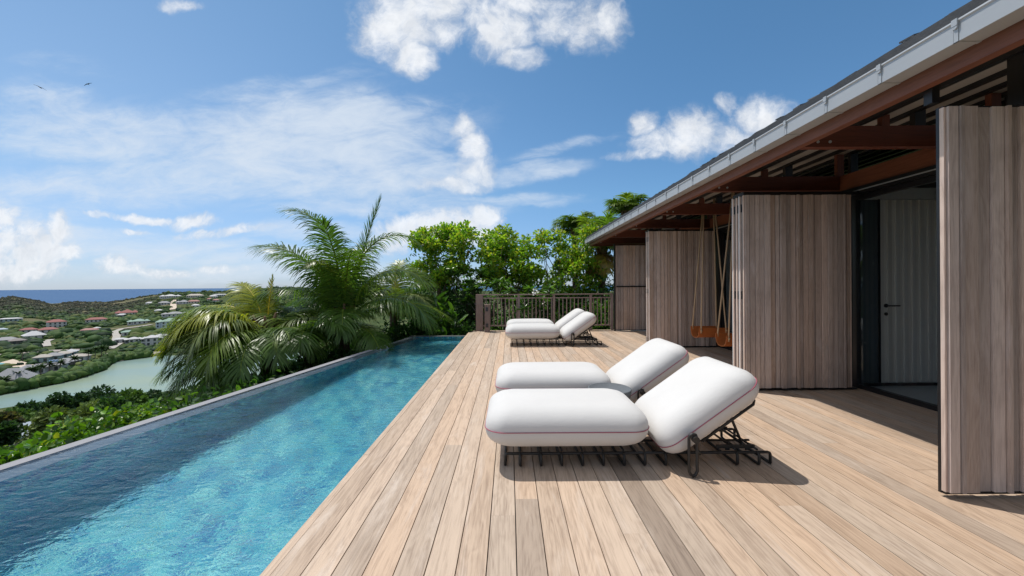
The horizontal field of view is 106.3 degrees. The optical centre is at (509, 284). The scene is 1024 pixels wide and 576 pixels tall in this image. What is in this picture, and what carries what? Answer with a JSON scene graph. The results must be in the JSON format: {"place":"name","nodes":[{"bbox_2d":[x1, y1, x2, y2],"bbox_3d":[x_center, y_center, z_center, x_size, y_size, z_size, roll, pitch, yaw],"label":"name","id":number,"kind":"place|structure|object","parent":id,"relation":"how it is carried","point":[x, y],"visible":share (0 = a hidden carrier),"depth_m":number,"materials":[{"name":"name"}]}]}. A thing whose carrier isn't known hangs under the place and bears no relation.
{"place":"outdoors","nodes":[
{"label":"outdoors","id":0,"kind":"place"},
{"bbox_2d":[0,359,32,366],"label":"beach","id":1,"kind":"structure","parent":0,"point":[12,361],"depth_m":234.91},
{"bbox_2d":[109,324,152,348],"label":"road","id":2,"kind":"structure","parent":0,"point":[115,334],"depth_m":356.66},
{"bbox_2d":[0,353,301,407],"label":"lagoon water","id":3,"kind":"structure","parent":0,"point":[141,373],"depth_m":184.64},
{"bbox_2d":[0,286,613,303],"bbox_3d":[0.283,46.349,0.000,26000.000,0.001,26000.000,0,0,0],"label":"sea","id":4,"kind":"structure","parent":0,"point":[82,295],"depth_m":2885.20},
{"bbox_2d":[0,289,613,411],"bbox_3d":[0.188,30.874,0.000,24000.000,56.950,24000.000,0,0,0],"label":"ground","id":5,"kind":"structure","parent":0,"point":[224,299],"depth_m":438.72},
{"bbox_2d":[0,317,22,321],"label":"white roofed house","id":6,"kind":"structure","parent":5,"relation":"on","point":[9,319],"depth_m":461.47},
{"bbox_2d":[0,419,25,447],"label":"broadleaf tree","id":7,"kind":"object","parent":5,"relation":"on","point":[12,431],"visible":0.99,"depth_m":33.91,"materials":[{"name":"green plant"}]},
{"bbox_2d":[0,410,25,425],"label":"broadleaf tree","id":8,"kind":"object","parent":5,"relation":"on","point":[8,415],"visible":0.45,"depth_m":40.27,"materials":[{"name":"green plant"}]},
{"bbox_2d":[8,338,25,343],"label":"brown roofed house","id":9,"kind":"structure","parent":5,"relation":"on","point":[16,341],"depth_m":303.81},
{"bbox_2d":[0,368,37,381],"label":"grey roofed house","id":10,"kind":"structure","parent":5,"relation":"on","point":[11,371],"depth_m":177.08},
{"bbox_2d":[3,407,35,417],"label":"broadleaf tree","id":11,"kind":"object","parent":5,"relation":"on","point":[28,412],"visible":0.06,"depth_m":63.27,"materials":[{"name":"green plant"}]},
{"bbox_2d":[0,439,47,464],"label":"sea grape bush","id":12,"kind":"object","parent":5,"relation":"on","point":[6,456],"visible":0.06,"depth_m":4.73,"materials":[{"name":"green plant"}]},
{"bbox_2d":[0,439,55,455],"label":"sea grape bush","id":13,"kind":"object","parent":5,"relation":"on","point":[27,447],"visible":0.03,"depth_m":5.05,"materials":[{"name":"green plant"}]},
{"bbox_2d":[19,327,37,332],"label":"red roofed house","id":14,"kind":"structure","parent":5,"relation":"on","point":[26,330],"depth_m":371.30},
{"bbox_2d":[12,399,45,415],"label":"broadleaf tree","id":15,"kind":"object","parent":5,"relation":"on","point":[34,405],"visible":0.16,"depth_m":70.58,"materials":[{"name":"green plant"}]},
{"bbox_2d":[25,365,39,371],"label":"distant palm","id":16,"kind":"object","parent":5,"relation":"on","point":[34,369],"visible":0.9,"depth_m":189.07,"materials":[{"name":"green plant"}]},
{"bbox_2d":[21,331,46,338],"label":"white roofed house","id":17,"kind":"structure","parent":5,"relation":"on","point":[36,334],"depth_m":335.93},
{"bbox_2d":[33,364,48,373],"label":"grey roofed house","id":18,"kind":"structure","parent":5,"relation":"on","point":[43,370],"depth_m":201.63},
{"bbox_2d":[13,405,69,443],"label":"broadleaf tree","id":19,"kind":"object","parent":5,"relation":"on","point":[40,420],"visible":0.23,"depth_m":45.02,"materials":[{"name":"green plant"}]},
{"bbox_2d":[31,354,52,362],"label":"tan roofed house","id":20,"kind":"structure","parent":5,"relation":"on","point":[41,358],"depth_m":230.85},
{"bbox_2d":[22,432,72,455],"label":"sea grape bush","id":21,"kind":"object","parent":5,"relation":"on","point":[53,436],"visible":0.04,"depth_m":5.28,"materials":[{"name":"green plant"}]},
{"bbox_2d":[38,327,58,332],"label":"red roofed house","id":22,"kind":"structure","parent":5,"relation":"on","point":[45,329],"depth_m":375.83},
{"bbox_2d":[18,420,79,443],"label":"broadleaf tree","id":23,"kind":"object","parent":5,"relation":"on","point":[64,429],"visible":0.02,"depth_m":33.28,"materials":[{"name":"green plant"}]},
{"bbox_2d":[41,400,59,408],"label":"broadleaf tree","id":24,"kind":"object","parent":5,"relation":"on","point":[48,404],"visible":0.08,"depth_m":73.32,"materials":[{"name":"green plant"}]},
{"bbox_2d":[46,319,67,327],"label":"red roofed house","id":25,"kind":"structure","parent":5,"relation":"on","point":[55,323],"depth_m":425.68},
{"bbox_2d":[49,352,64,359],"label":"grey roofed house","id":26,"kind":"structure","parent":5,"relation":"on","point":[56,355],"depth_m":236.42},
{"bbox_2d":[48,359,70,370],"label":"grey roofed house","id":27,"kind":"structure","parent":5,"relation":"on","point":[54,368],"depth_m":207.93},
{"bbox_2d":[31,412,93,446],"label":"sea grape bush","id":28,"kind":"object","parent":5,"relation":"on","point":[75,428],"visible":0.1,"depth_m":5.67,"materials":[{"name":"green plant"}]},
{"bbox_2d":[45,391,83,407],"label":"broadleaf tree","id":29,"kind":"object","parent":5,"relation":"on","point":[62,399],"visible":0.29,"depth_m":75.41,"materials":[{"name":"green plant"}]},
{"bbox_2d":[60,358,81,365],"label":"grey roofed house","id":30,"kind":"structure","parent":5,"relation":"on","point":[71,361],"depth_m":218.23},
{"bbox_2d":[50,415,92,430],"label":"broadleaf tree","id":31,"kind":"object","parent":5,"relation":"on","point":[62,422],"depth_m":35.54,"materials":[{"name":"green plant"}]},
{"bbox_2d":[0,348,153,394],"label":"mangrove belt","id":32,"kind":"object","parent":5,"relation":"on","point":[64,375],"visible":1,"depth_m":190.56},
{"bbox_2d":[69,353,91,361],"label":"tan roofed house","id":33,"kind":"structure","parent":5,"relation":"on","point":[84,356],"depth_m":233.96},
{"bbox_2d":[64,390,99,408],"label":"broadleaf tree","id":34,"kind":"object","parent":5,"relation":"on","point":[80,399],"visible":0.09,"depth_m":76.54,"materials":[{"name":"green plant"}]},
{"bbox_2d":[62,398,106,420],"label":"broadleaf tree","id":35,"kind":"object","parent":5,"relation":"on","point":[82,409],"visible":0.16,"depth_m":44.89,"materials":[{"name":"green plant"}]},
{"bbox_2d":[62,413,118,442],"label":"sea grape bush","id":36,"kind":"object","parent":5,"relation":"on","point":[92,428],"visible":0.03,"depth_m":6.21,"materials":[{"name":"green plant"}]},
{"bbox_2d":[66,384,119,408],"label":"broadleaf tree","id":37,"kind":"object","parent":5,"relation":"on","point":[92,393],"visible":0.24,"depth_m":76.66,"materials":[{"name":"green plant"}]},
{"bbox_2d":[85,317,107,322],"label":"red roofed house","id":38,"kind":"structure","parent":5,"relation":"on","point":[95,319],"depth_m":478.24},
{"bbox_2d":[0,337,193,372],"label":"spit bushes","id":39,"kind":"object","parent":5,"relation":"on","point":[63,344],"visible":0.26,"depth_m":255.30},
{"bbox_2d":[81,412,126,423],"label":"broadleaf tree","id":40,"kind":"object","parent":5,"relation":"on","point":[104,417],"visible":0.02,"depth_m":29.64,"materials":[{"name":"green plant"}]},
{"bbox_2d":[85,401,141,431],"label":"sea grape bush","id":41,"kind":"object","parent":5,"relation":"on","point":[120,419],"visible":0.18,"depth_m":6.58,"materials":[{"name":"green plant"}]},
{"bbox_2d":[90,395,138,415],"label":"broadleaf tree","id":42,"kind":"object","parent":5,"relation":"on","point":[117,402],"visible":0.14,"depth_m":39.52,"materials":[{"name":"green plant"}]},
{"bbox_2d":[115,309,137,314],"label":"red roofed house","id":43,"kind":"structure","parent":5,"relation":"on","point":[127,311],"depth_m":551.87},
{"bbox_2d":[108,386,153,404],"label":"broadleaf tree","id":44,"kind":"object","parent":5,"relation":"on","point":[140,395],"visible":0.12,"depth_m":50.90,"materials":[{"name":"green plant"}]},
{"bbox_2d":[124,337,140,343],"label":"white roofed house","id":45,"kind":"structure","parent":5,"relation":"on","point":[131,339],"depth_m":308.79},
{"bbox_2d":[126,319,149,325],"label":"green roofed house","id":46,"kind":"structure","parent":5,"relation":"on","point":[136,322],"depth_m":428.22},
{"bbox_2d":[124,408,159,422],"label":"sea grape bush","id":47,"kind":"object","parent":5,"relation":"on","point":[144,412],"visible":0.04,"depth_m":7.23,"materials":[{"name":"green plant"}]},
{"bbox_2d":[123,401,163,412],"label":"broadleaf tree","id":48,"kind":"object","parent":5,"relation":"on","point":[147,404],"visible":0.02,"depth_m":33.97,"materials":[{"name":"green plant"}]},
{"bbox_2d":[141,335,162,345],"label":"white roofed house","id":49,"kind":"structure","parent":5,"relation":"on","point":[150,340],"depth_m":294.01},
{"bbox_2d":[137,388,179,399],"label":"broadleaf tree","id":50,"kind":"object","parent":5,"relation":"on","point":[153,393],"visible":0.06,"depth_m":66.52,"materials":[{"name":"green plant"}]},
{"bbox_2d":[139,394,179,419],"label":"sea grape bush","id":51,"kind":"object","parent":5,"relation":"on","point":[157,403],"visible":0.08,"depth_m":7.72,"materials":[{"name":"green plant"}]},
{"bbox_2d":[0,286,319,326],"bbox_3d":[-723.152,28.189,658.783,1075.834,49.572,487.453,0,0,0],"label":"distant scrub","id":52,"kind":"object","parent":5,"relation":"on","point":[14,308],"visible":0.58,"depth_m":624.02,"materials":[{"name":"green plant"}]},
{"bbox_2d":[0,321,331,352],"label":"hillside scrub","id":53,"kind":"object","parent":5,"relation":"on","point":[100,337],"visible":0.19,"depth_m":336.86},
{"bbox_2d":[155,318,179,328],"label":"green roofed house","id":54,"kind":"structure","parent":5,"relation":"on","point":[160,323],"depth_m":390.67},
{"bbox_2d":[159,294,180,298],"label":"white roofed house","id":55,"kind":"structure","parent":5,"relation":"on","point":[167,296],"depth_m":750.69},
{"bbox_2d":[4,345,337,449],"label":"slope undergrowth","id":56,"kind":"object","parent":5,"relation":"on","point":[200,398],"depth_m":6.66,"materials":[{"name":"green plant"}]},
{"bbox_2d":[161,311,184,317],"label":"grey roofed house","id":57,"kind":"structure","parent":5,"relation":"on","point":[163,315],"depth_m":474.48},
{"bbox_2d":[164,390,196,407],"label":"broadleaf tree","id":58,"kind":"object","parent":5,"relation":"on","point":[184,396],"visible":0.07,"depth_m":39.26,"materials":[{"name":"green plant"}]},
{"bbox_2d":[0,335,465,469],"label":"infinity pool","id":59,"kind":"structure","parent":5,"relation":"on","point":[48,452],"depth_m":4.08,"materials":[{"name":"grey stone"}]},
{"bbox_2d":[0,337,463,575],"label":"pool water","id":60,"kind":"structure","parent":59,"relation":"in","point":[245,483],"depth_m":2.77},
{"bbox_2d":[148,274,342,410],"bbox_3d":[-5.635,1.475,8.394,3.746,3.464,3.193,0,0,0],"label":"coconut palm","id":61,"kind":"object","parent":5,"relation":"on","point":[220,334],"visible":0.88,"depth_m":7.42,"materials":[{"name":"green plant"}]},
{"bbox_2d":[229,371,280,390],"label":"broadleaf shrub","id":62,"kind":"object","parent":5,"relation":"on","point":[259,381],"visible":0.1,"depth_m":7.11,"materials":[{"name":"green plant"}]},
{"bbox_2d":[270,353,327,376],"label":"broadleaf shrub","id":63,"kind":"object","parent":5,"relation":"on","point":[292,368],"visible":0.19,"depth_m":7.82,"materials":[{"name":"green plant"}]},
{"bbox_2d":[242,297,376,366],"bbox_3d":[-4.571,1.577,8.837,3.220,2.702,2.964,0,0,0],"label":"coconut palm","id":64,"kind":"object","parent":5,"relation":"on","point":[304,336],"visible":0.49,"depth_m":8.00,"materials":[{"name":"green plant"}]},
{"bbox_2d":[291,343,357,369],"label":"broadleaf shrub","id":65,"kind":"object","parent":5,"relation":"on","point":[332,353],"visible":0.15,"depth_m":8.57,"materials":[{"name":"green plant"}]},
{"bbox_2d":[243,196,455,357],"bbox_3d":[-3.853,0.337,9.540,5.036,5.172,3.839,0,0,0],"label":"coconut palm","id":66,"kind":"object","parent":5,"relation":"on","point":[346,291],"visible":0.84,"depth_m":8.85,"materials":[{"name":"green plant"}]},
{"bbox_2d":[349,339,383,355],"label":"broadleaf shrub","id":67,"kind":"object","parent":5,"relation":"on","point":[353,348],"visible":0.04,"depth_m":9.38,"materials":[{"name":"green plant"}]},
{"bbox_2d":[377,315,412,344],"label":"broadleaf shrub","id":68,"kind":"object","parent":5,"relation":"on","point":[393,336],"visible":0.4,"depth_m":11.01,"materials":[{"name":"green plant"}]},
{"bbox_2d":[359,259,446,331],"bbox_3d":[-3.424,1.019,11.613,3.107,3.803,2.436,0,0,0],"label":"coconut palm","id":69,"kind":"object","parent":5,"relation":"on","point":[394,290],"visible":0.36,"depth_m":11.63,"materials":[{"name":"green plant"}]},
{"bbox_2d":[388,285,443,330],"bbox_3d":[-2.767,1.309,12.360,1.528,2.762,1.928,0,0,24],"label":"broadleaf shrub","id":70,"kind":"object","parent":5,"relation":"on","point":[428,293],"visible":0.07,"depth_m":12.39,"materials":[{"name":"green plant"}]},
{"bbox_2d":[397,317,448,338],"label":"broadleaf shrub","id":71,"kind":"object","parent":5,"relation":"on","point":[418,331],"visible":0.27,"depth_m":11.10,"materials":[{"name":"green plant"}]},
{"bbox_2d":[400,253,448,334],"bbox_3d":[-3.510,0.927,15.900,2.616,4.492,1.916,0,0,0],"label":"broadleaf shrub","id":72,"kind":"object","parent":5,"relation":"on","point":[418,289],"visible":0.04,"depth_m":15.89,"materials":[{"name":"green plant"}]},
{"bbox_2d":[418,291,456,335],"bbox_3d":[-2.315,1.343,11.417,1.553,2.342,1.396,0,0,32],"label":"heliconia","id":73,"kind":"object","parent":5,"relation":"on","point":[442,300],"visible":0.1,"depth_m":11.35,"materials":[{"name":"green plant"}]},
{"bbox_2d":[407,219,480,313],"bbox_3d":[-2.361,0.171,13.581,2.706,4.912,2.266,0,0,0],"label":"clusia tree","id":74,"kind":"object","parent":5,"relation":"on","point":[455,237],"visible":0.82,"depth_m":13.20,"materials":[{"name":"green plant"}]},
{"bbox_2d":[436,301,467,334],"bbox_3d":[-1.732,1.482,11.216,1.061,2.058,0.855,0,0,0],"label":"heliconia","id":75,"kind":"object","parent":5,"relation":"on","point":[446,323],"visible":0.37,"depth_m":11.13,"materials":[{"name":"green plant"}]},
{"bbox_2d":[440,271,479,329],"bbox_3d":[-1.724,1.024,13.273,1.644,2.985,1.284,0,0,0],"label":"broadleaf shrub","id":76,"kind":"object","parent":5,"relation":"on","point":[452,293],"visible":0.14,"depth_m":13.31,"materials":[{"name":"green plant"}]},
{"bbox_2d":[444,320,475,334],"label":"broadleaf shrub","id":77,"kind":"object","parent":5,"relation":"on","point":[466,329],"visible":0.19,"depth_m":11.11,"materials":[{"name":"green plant"}]},
{"bbox_2d":[441,264,497,314],"bbox_3d":[-1.297,0.922,12.894,1.925,3.180,1.311,0,0,0],"label":"frangipani","id":78,"kind":"object","parent":5,"relation":"on","point":[456,272],"visible":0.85,"depth_m":12.80,"materials":[{"name":"green plant"}]},
{"bbox_2d":[452,289,496,329],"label":"broadleaf shrub","id":79,"kind":"object","parent":5,"relation":"on","point":[471,318],"visible":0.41,"depth_m":12.81,"materials":[{"name":"green plant"}]},
{"bbox_2d":[446,272,502,327],"bbox_3d":[-1.311,1.036,15.330,2.350,3.211,2.110,0,0,0],"label":"broadleaf shrub","id":80,"kind":"object","parent":5,"relation":"on","point":[483,288],"visible":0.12,"depth_m":15.27,"materials":[{"name":"green plant"}]},
{"bbox_2d":[460,276,512,321],"bbox_3d":[-0.727,1.110,12.299,1.859,2.798,1.226,0,0,0],"label":"frangipani","id":81,"kind":"object","parent":5,"relation":"on","point":[483,284],"visible":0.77,"depth_m":12.27,"materials":[{"name":"green plant"}]},
{"bbox_2d":[490,316,502,329],"bbox_3d":[-0.436,1.727,11.744,0.647,1.552,0.724,0,0,-42],"label":"heliconia","id":82,"kind":"object","parent":5,"relation":"on","point":[499,323],"visible":0.11,"depth_m":11.69,"materials":[{"name":"green plant"}]},
{"bbox_2d":[459,345,547,575],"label":"deck substructure","id":83,"kind":"object","parent":5,"relation":"on","point":[515,513],"depth_m":2.26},
{"bbox_2d":[260,330,1023,575],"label":"timber deck","id":84,"kind":"structure","parent":83,"relation":"on","point":[844,482],"depth_m":2.38,"materials":[{"name":"brown wood"}]},
{"bbox_2d":[484,304,489,331],"bbox_3d":[-0.629,0.969,10.994,0.170,0.810,0.152,0,0,0],"label":"bollard","id":85,"kind":"object","parent":84,"relation":"on","point":[487,317],"visible":0.93,"depth_m":10.93,"materials":[{"name":"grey wood"}]},
{"bbox_2d":[476,293,612,330],"bbox_3d":[1.038,0.855,11.315,4.035,1.178,0.170,0,0,0],"label":"balcony railing","id":86,"kind":"object","parent":84,"relation":"on","point":[479,312],"visible":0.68,"depth_m":11.29,"materials":[{"name":"brown wood"}]},
{"bbox_2d":[506,308,590,337],"bbox_3d":[0.989,0.983,9.885,2.136,0.720,0.864,0,0,0],"label":"sun lounger","id":87,"kind":"object","parent":84,"relation":"on","point":[566,319],"visible":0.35,"depth_m":9.63,"materials":[{"name":"white fabric"}]},
{"bbox_2d":[505,311,601,346],"bbox_3d":[0.975,0.983,8.695,2.136,0.720,0.864,0,0,0],"label":"sun lounger","id":88,"kind":"object","parent":84,"relation":"on","point":[578,325],"visible":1,"depth_m":8.38,"materials":[{"name":"white fabric"}]},
{"bbox_2d":[495,338,688,403],"bbox_3d":[0.917,0.983,4.230,2.136,0.720,0.864,0,0,0],"label":"sun lounger","id":89,"kind":"object","parent":84,"relation":"on","point":[643,369],"visible":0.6,"depth_m":3.93,"materials":[{"name":"white fabric"}]},
{"bbox_2d":[588,383,631,398],"bbox_3d":[0.957,1.163,3.670,0.408,0.360,0.408,0,0,0],"label":"side table","id":90,"kind":"object","parent":84,"relation":"on","point":[625,390],"visible":0.35,"depth_m":3.72,"materials":[{"name":"grey stone"}]},
{"bbox_2d":[485,357,771,477],"bbox_3d":[0.884,0.984,3.080,2.136,0.720,0.864,0,0,0],"label":"sun lounger","id":91,"kind":"object","parent":84,"relation":"on","point":[687,406],"visible":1,"depth_m":2.79,"materials":[{"name":"fabric"}]},
{"bbox_2d":[470,223,543,329],"bbox_3d":[-0.074,0.128,14.223,2.644,4.958,2.637,0,0,0],"label":"clusia tree","id":92,"kind":"object","parent":5,"relation":"on","point":[502,254],"visible":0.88,"depth_m":13.66,"materials":[{"name":"green plant"}]},
{"bbox_2d":[485,282,536,326],"bbox_3d":[0.030,1.173,15.889,2.832,3.966,2.294,0,0,0],"label":"broadleaf shrub","id":93,"kind":"object","parent":5,"relation":"on","point":[513,314],"visible":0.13,"depth_m":15.73,"materials":[{"name":"green plant"}]},
{"bbox_2d":[494,283,555,318],"bbox_3d":[0.500,1.227,11.516,1.909,2.549,1.219,0,0,0],"label":"frangipani","id":94,"kind":"object","parent":5,"relation":"on","point":[526,306],"visible":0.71,"depth_m":11.41,"materials":[{"name":"green plant"}]},
{"bbox_2d":[508,269,553,318],"bbox_3d":[1.305,1.030,15.176,2.550,3.461,1.928,0,0,-29],"label":"broadleaf shrub","id":95,"kind":"object","parent":5,"relation":"on","point":[538,285],"visible":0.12,"depth_m":14.95,"materials":[{"name":"green plant"}]},
{"bbox_2d":[531,279,568,322],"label":"broadleaf shrub","id":96,"kind":"object","parent":5,"relation":"on","point":[556,303],"visible":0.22,"depth_m":12.87,"materials":[{"name":"green plant"}]},
{"bbox_2d":[532,223,608,314],"bbox_3d":[2.210,0.210,13.966,2.962,4.770,2.464,0,0,0],"label":"clusia tree","id":97,"kind":"object","parent":5,"relation":"on","point":[571,266],"visible":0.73,"depth_m":13.61,"materials":[{"name":"green plant"}]},
{"bbox_2d":[549,212,593,287],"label":"broadleaf tree","id":98,"kind":"object","parent":5,"relation":"on","point":[568,224],"visible":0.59,"depth_m":17.12,"materials":[{"name":"green plant"}]},
{"bbox_2d":[563,275,613,329],"bbox_3d":[2.647,1.067,12.795,1.899,2.841,1.554,0,0,0],"label":"broadleaf shrub","id":99,"kind":"object","parent":5,"relation":"on","point":[594,291],"visible":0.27,"depth_m":12.91,"materials":[{"name":"green plant"}]},
{"bbox_2d":[575,251,613,321],"bbox_3d":[3.800,0.964,16.424,2.022,4.960,1.772,0,0,0],"label":"broadleaf shrub","id":100,"kind":"object","parent":5,"relation":"on","point":[609,286],"visible":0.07,"depth_m":16.31,"materials":[{"name":"green plant"}]},
{"bbox_2d":[570,211,619,306],"bbox_3d":[3.495,0.168,14.309,2.700,5.421,2.767,0,0,0],"label":"broadleaf tree","id":101,"kind":"object","parent":5,"relation":"on","point":[603,256],"visible":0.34,"depth_m":13.67,"materials":[{"name":"green plant"}]},
{"bbox_2d":[583,304,613,329],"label":"broadleaf shrub","id":102,"kind":"object","parent":5,"relation":"on","point":[603,318],"visible":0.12,"depth_m":11.83,"materials":[{"name":"green plant"}]},
{"bbox_2d":[576,207,621,238],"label":"broadleaf tree","id":103,"kind":"object","parent":5,"relation":"on","point":[596,218],"visible":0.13,"depth_m":16.29,"materials":[{"name":"green plant"}]},
{"bbox_2d":[592,295,613,329],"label":"broadleaf shrub","id":104,"kind":"object","parent":5,"relation":"on","point":[599,318],"visible":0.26,"depth_m":12.12,"materials":[{"name":"green plant"}]},
{"bbox_2d":[604,191,648,216],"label":"broadleaf tree","id":105,"kind":"object","parent":5,"relation":"on","point":[632,201],"visible":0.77,"depth_m":16.58,"materials":[{"name":"green plant"}]},
{"bbox_2d":[585,0,1023,493],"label":"villa","id":106,"kind":"object","parent":5,"relation":"on","point":[876,230],"visible":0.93,"depth_m":4.79,"materials":[{"name":"wood"}]},
{"bbox_2d":[691,198,727,336],"bbox_3d":[3.778,-0.322,7.280,0.540,2.637,0.388,0,0,0],"label":"rope swing","id":107,"kind":"object","parent":106,"relation":"hanging from","point":[703,331],"visible":0.81,"depth_m":7.15,"materials":[{"name":"orange wood"}]},
{"bbox_2d":[715,192,734,345],"bbox_3d":[3.798,-0.312,6.420,0.540,2.679,0.388,0,0,0],"label":"rope swing","id":108,"kind":"object","parent":106,"relation":"hanging from","point":[724,339],"visible":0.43,"depth_m":6.43,"materials":[{"name":"orange leather"}]},
{"bbox_2d":[722,228,732,350],"bbox_3d":[4.486,0.093,7.350,0.060,2.476,1.400,0,0,0],"label":"glass door","id":109,"kind":"structure","parent":106,"relation":"in","point":[724,231],"depth_m":8.00,"materials":[{"name":"black glass"}]},
{"bbox_2d":[852,175,937,411],"bbox_3d":[4.486,0.093,4.093,0.060,2.476,1.785,0,0,0],"label":"door frame","id":110,"kind":"structure","parent":106,"relation":"in","point":[856,200],"depth_m":4.93,"materials":[{"name":"black metal"}]},
{"bbox_2d":[877,200,936,382],"bbox_3d":[5.546,0.081,5.058,1.298,2.410,0.105,0,0,0],"label":"interior door","id":111,"kind":"structure","parent":106,"relation":"in","point":[908,233],"depth_m":5.07,"materials":[{"name":"grey wood"}]},
{"bbox_2d":[0,0,971,289],"label":"sky","id":112,"kind":"structure","parent":0,"point":[195,122],"materials":[{"name":"blue"}]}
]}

